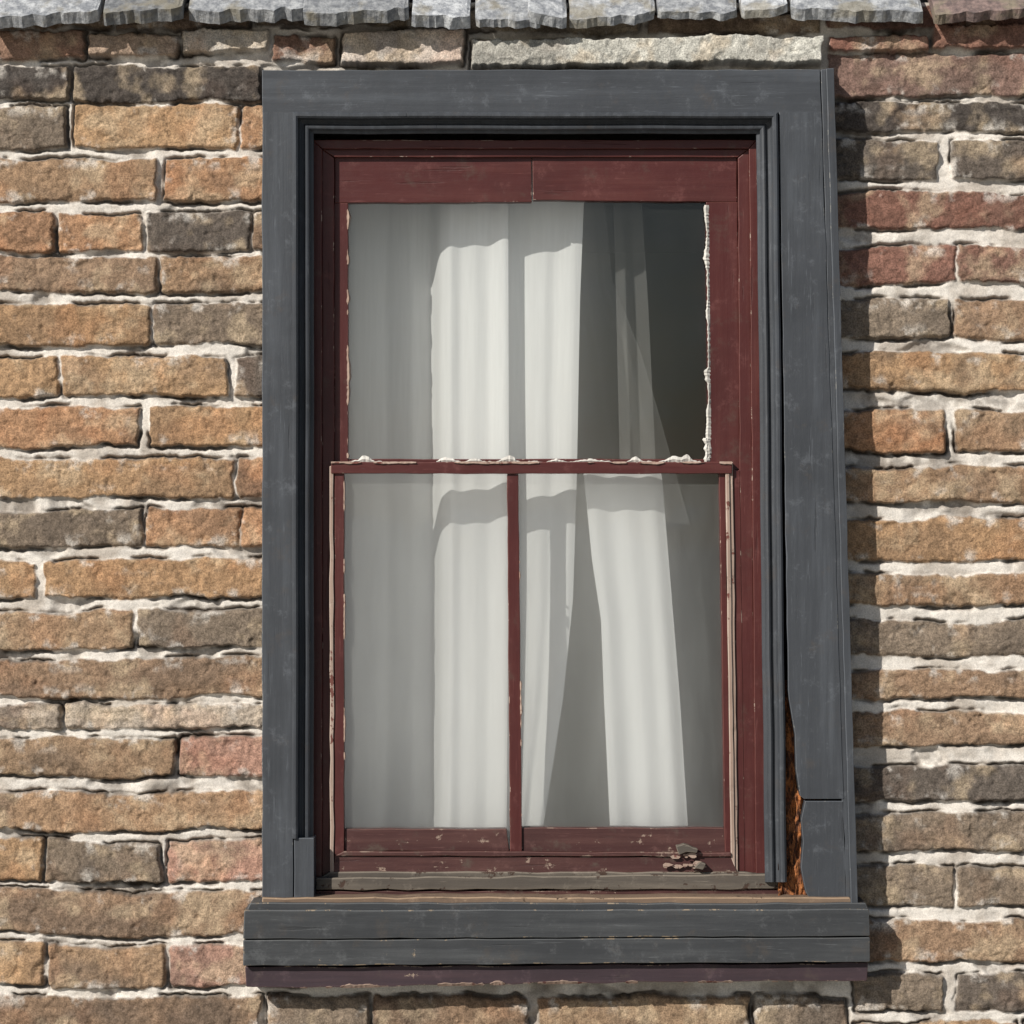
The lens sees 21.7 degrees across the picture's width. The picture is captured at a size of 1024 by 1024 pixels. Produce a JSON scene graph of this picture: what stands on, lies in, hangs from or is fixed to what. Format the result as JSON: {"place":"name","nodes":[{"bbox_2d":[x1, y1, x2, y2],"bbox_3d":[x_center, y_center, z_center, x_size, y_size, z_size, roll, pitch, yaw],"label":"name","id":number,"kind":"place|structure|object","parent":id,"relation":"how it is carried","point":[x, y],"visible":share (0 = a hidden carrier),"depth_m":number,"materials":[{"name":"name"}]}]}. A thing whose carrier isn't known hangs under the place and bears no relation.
{"place":"outdoors","nodes":[
{"label":"outdoors","id":0,"kind":"place"},
{"label":"ground","id":1,"kind":"structure","parent":0,"visible":0},
{"bbox_2d":[0,3,1023,1023],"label":"brick wall","id":2,"kind":"structure","parent":1,"relation":"on","point":[129,522],"depth_m":4.00,"materials":[{"name":"brown brick"}]},
{"bbox_2d":[262,69,845,897],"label":"casing boards","id":3,"kind":"object","parent":2,"relation":"attached to","point":[792,97],"visible":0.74,"depth_m":3.96,"materials":[{"name":"grey wood"}]},
{"bbox_2d":[292,112,786,881],"bbox_3d":[0.041,-0.018,3.985,0.735,1.152,0.070,0,0,0],"label":"casing moulding","id":4,"kind":"object","parent":3,"relation":"attached to","point":[306,126],"visible":1,"depth_m":3.96,"materials":[{"name":"grey wood"}]},
{"bbox_2d":[245,962,867,987],"bbox_3d":[0.066,0.686,3.985,0.923,0.038,0.070,0,0,0],"label":"sill apron","id":5,"kind":"object","parent":2,"relation":"attached to","point":[307,976],"visible":0.73,"depth_m":3.95,"materials":[{"name":"wood"}]},
{"bbox_2d":[301,980,792,988],"bbox_3d":[0.085,0.700,3.950,0.798,0.014,0.007,0,0,0],"label":"sill flake","id":6,"kind":"object","parent":5,"relation":"attached to","point":[470,984],"visible":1,"depth_m":3.95,"materials":[{"name":"grey paint"}]},
{"bbox_2d":[314,134,755,825],"bbox_3d":[0.000,0.595,5.665,4.500,2.650,3.270,0,0,0],"label":"room","id":7,"kind":"object","parent":1,"relation":"on","point":[642,394],"visible":0.14,"depth_m":7.20,"materials":[{"name":"paint"}]},
{"bbox_2d":[345,161,687,848],"bbox_3d":[-0.034,0.046,4.124,0.748,1.224,0.150,0,0,0],"label":"curtain","id":8,"kind":"object","parent":7,"relation":"hanging from","point":[464,323],"visible":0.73,"depth_m":4.09,"materials":[{"name":"white fabric"}]},
{"bbox_2d":[186,0,927,14],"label":"decking","id":9,"kind":"object","parent":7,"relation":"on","point":[473,1],"depth_m":4.04,"materials":[{"name":"brown wood"}]},
{"bbox_2d":[0,0,1023,29],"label":"slates","id":10,"kind":"object","parent":9,"relation":"on","point":[455,14],"visible":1,"depth_m":3.95,"materials":[{"name":"grey stone"}]},
{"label":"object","id":11,"kind":"object","parent":1,"relation":"on","visible":0},
{"bbox_2d":[243,897,869,965],"bbox_3d":[0.066,0.624,3.982,0.926,0.093,0.096,0,0,0],"label":"sill board","id":12,"kind":"object","parent":11,"relation":"attached to","point":[354,933],"visible":0.79,"depth_m":3.94,"materials":[{"name":"grey wood"}]},
{"bbox_2d":[316,889,777,894],"bbox_3d":[0.070,0.573,4.019,0.725,0.017,0.063,0,0,0],"label":"sill fillet","id":13,"kind":"object","parent":12,"relation":"on","point":[605,891],"visible":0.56,"depth_m":3.99,"materials":[{"name":"brown wood"}]},
{"bbox_2d":[316,871,777,890],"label":"sill","id":14,"kind":"structure","parent":12,"relation":"on","point":[453,880],"depth_m":3.98,"materials":[{"name":"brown wood"}]},
{"bbox_2d":[334,826,736,872],"bbox_3d":[0.034,0.508,4.009,0.604,0.070,0.038,0,0,0],"label":"bottom rail","id":15,"kind":"object","parent":14,"relation":"on","point":[556,849],"visible":0.98,"depth_m":4.00,"materials":[{"name":"red paint"}]},
{"bbox_2d":[334,470,744,870],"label":"sash stiles","id":16,"kind":"object","parent":15,"relation":"on","point":[515,809],"visible":1,"depth_m":4.00,"materials":[{"name":"red paint"}]},
{"bbox_2d":[343,482,345,759],"bbox_3d":[-0.251,0.200,3.998,0.004,0.493,0.007,0,0,0],"label":"putty","id":17,"kind":"object","parent":16,"relation":"attached to","point":[344,606],"visible":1,"depth_m":4.00,"materials":[{"name":"white"}]},
{"bbox_2d":[519,561,522,815],"bbox_3d":[0.013,0.265,3.997,0.006,0.382,0.007,0,0,0],"label":"putty muntin","id":18,"kind":"object","parent":16,"relation":"attached to","point":[521,710],"visible":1,"depth_m":4.00,"materials":[{"name":"white"}]},
{"bbox_2d":[331,462,731,473],"bbox_3d":[0.029,-0.066,4.003,0.600,0.019,0.022,0,0,0],"label":"meeting rail","id":19,"kind":"object","parent":16,"relation":"on","point":[547,468],"visible":1,"depth_m":3.99,"materials":[{"name":"red paint"}]},
{"bbox_2d":[349,454,700,461],"bbox_3d":[0.023,-0.080,4.014,0.539,0.014,0.004,0,0,0],"label":"glazing putty","id":20,"kind":"object","parent":19,"relation":"on","point":[684,458],"visible":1,"depth_m":4.01,"materials":[{"name":"white"}]},
{"bbox_2d":[331,462,731,464],"bbox_3d":[0.029,-0.072,3.992,0.601,0.007,0.007,0,0,0],"label":"putty rail top","id":21,"kind":"object","parent":19,"relation":"on","point":[650,463],"visible":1,"depth_m":3.99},
{"bbox_2d":[702,438,709,461],"bbox_3d":[0.292,-0.093,4.011,0.012,0.036,0.007,0,0,0],"label":"putty corner","id":22,"kind":"object","parent":19,"relation":"on","point":[706,449],"visible":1,"depth_m":4.01,"materials":[{"name":"white"}]},
{"bbox_2d":[329,462,737,871],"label":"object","id":23,"kind":"object","parent":16,"relation":"attached to","point":[730,584],"visible":1,"depth_m":3.99,"materials":[{"name":"wood"}]},
{"bbox_2d":[314,142,764,889],"bbox_3d":[0.042,0.005,4.022,0.684,1.123,0.056,0,0,0],"label":"jamb","id":24,"kind":"object","parent":14,"relation":"on","point":[324,276],"visible":0.87,"depth_m":4.00,"materials":[{"name":"red paint"}]},
{"bbox_2d":[314,140,755,160],"bbox_3d":[0.034,-0.545,4.023,0.666,0.025,0.054,0,0,0],"label":"head lining","id":25,"kind":"object","parent":24,"relation":"attached to","point":[334,149],"visible":0.92,"depth_m":4.00,"materials":[{"name":"red paint"}]},
{"bbox_2d":[335,157,736,461],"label":"sash rails","id":26,"kind":"object","parent":24,"relation":"attached to","point":[409,181],"visible":1,"depth_m":4.01,"materials":[{"name":"red paint"}]},
{"bbox_2d":[334,202,738,469],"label":"sash stiles","id":27,"kind":"object","parent":24,"relation":"attached to","point":[723,307],"visible":0.96,"depth_m":4.01,"materials":[{"name":"red paint"}]},
{"bbox_2d":[347,209,350,457],"bbox_3d":[-0.245,-0.273,4.012,0.007,0.383,0.007,0,0,0],"label":"putty","id":28,"kind":"object","parent":27,"relation":"attached to","point":[348,359],"visible":1,"depth_m":4.01,"materials":[{"name":"white"}]},
{"bbox_2d":[703,205,710,457],"bbox_3d":[0.294,-0.272,4.010,0.013,0.381,0.004,0,0,0],"label":"putty","id":29,"kind":"object","parent":27,"relation":"attached to","point":[706,259],"visible":1,"depth_m":4.01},
{"bbox_2d":[663,853,705,868],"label":"paint chips","id":30,"kind":"object","parent":14,"relation":"on","point":[691,855],"visible":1,"depth_m":3.99,"materials":[{"name":"beige paint"}]},
{"bbox_2d":[676,843,705,869],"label":"chips","id":31,"kind":"object","parent":14,"relation":"on","point":[681,848],"visible":1,"depth_m":3.98,"materials":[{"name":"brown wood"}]},
{"bbox_2d":[262,893,849,902],"bbox_3d":[0.066,0.576,3.989,0.873,0.013,0.082,0,0,0],"label":"window sill","id":32,"kind":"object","parent":12,"relation":"on","point":[581,898],"visible":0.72,"depth_m":3.95,"materials":[{"name":"brown wood"}]},
{"bbox_2d":[294,68,857,902],"bbox_3d":[0.094,-0.038,3.982,0.835,1.238,0.077,0,0,0],"label":"casing back band","id":33,"kind":"object","parent":12,"relation":"on","point":[304,866],"visible":0.73,"depth_m":3.94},
{"bbox_2d":[778,680,820,895],"bbox_3d":[0.428,0.419,3.974,0.066,0.339,0.020,0,0,0],"label":"rotten wood","id":34,"kind":"object","parent":12,"relation":"on","point":[793,885],"visible":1,"depth_m":3.97,"materials":[{"name":"brown wood"}]}
]}

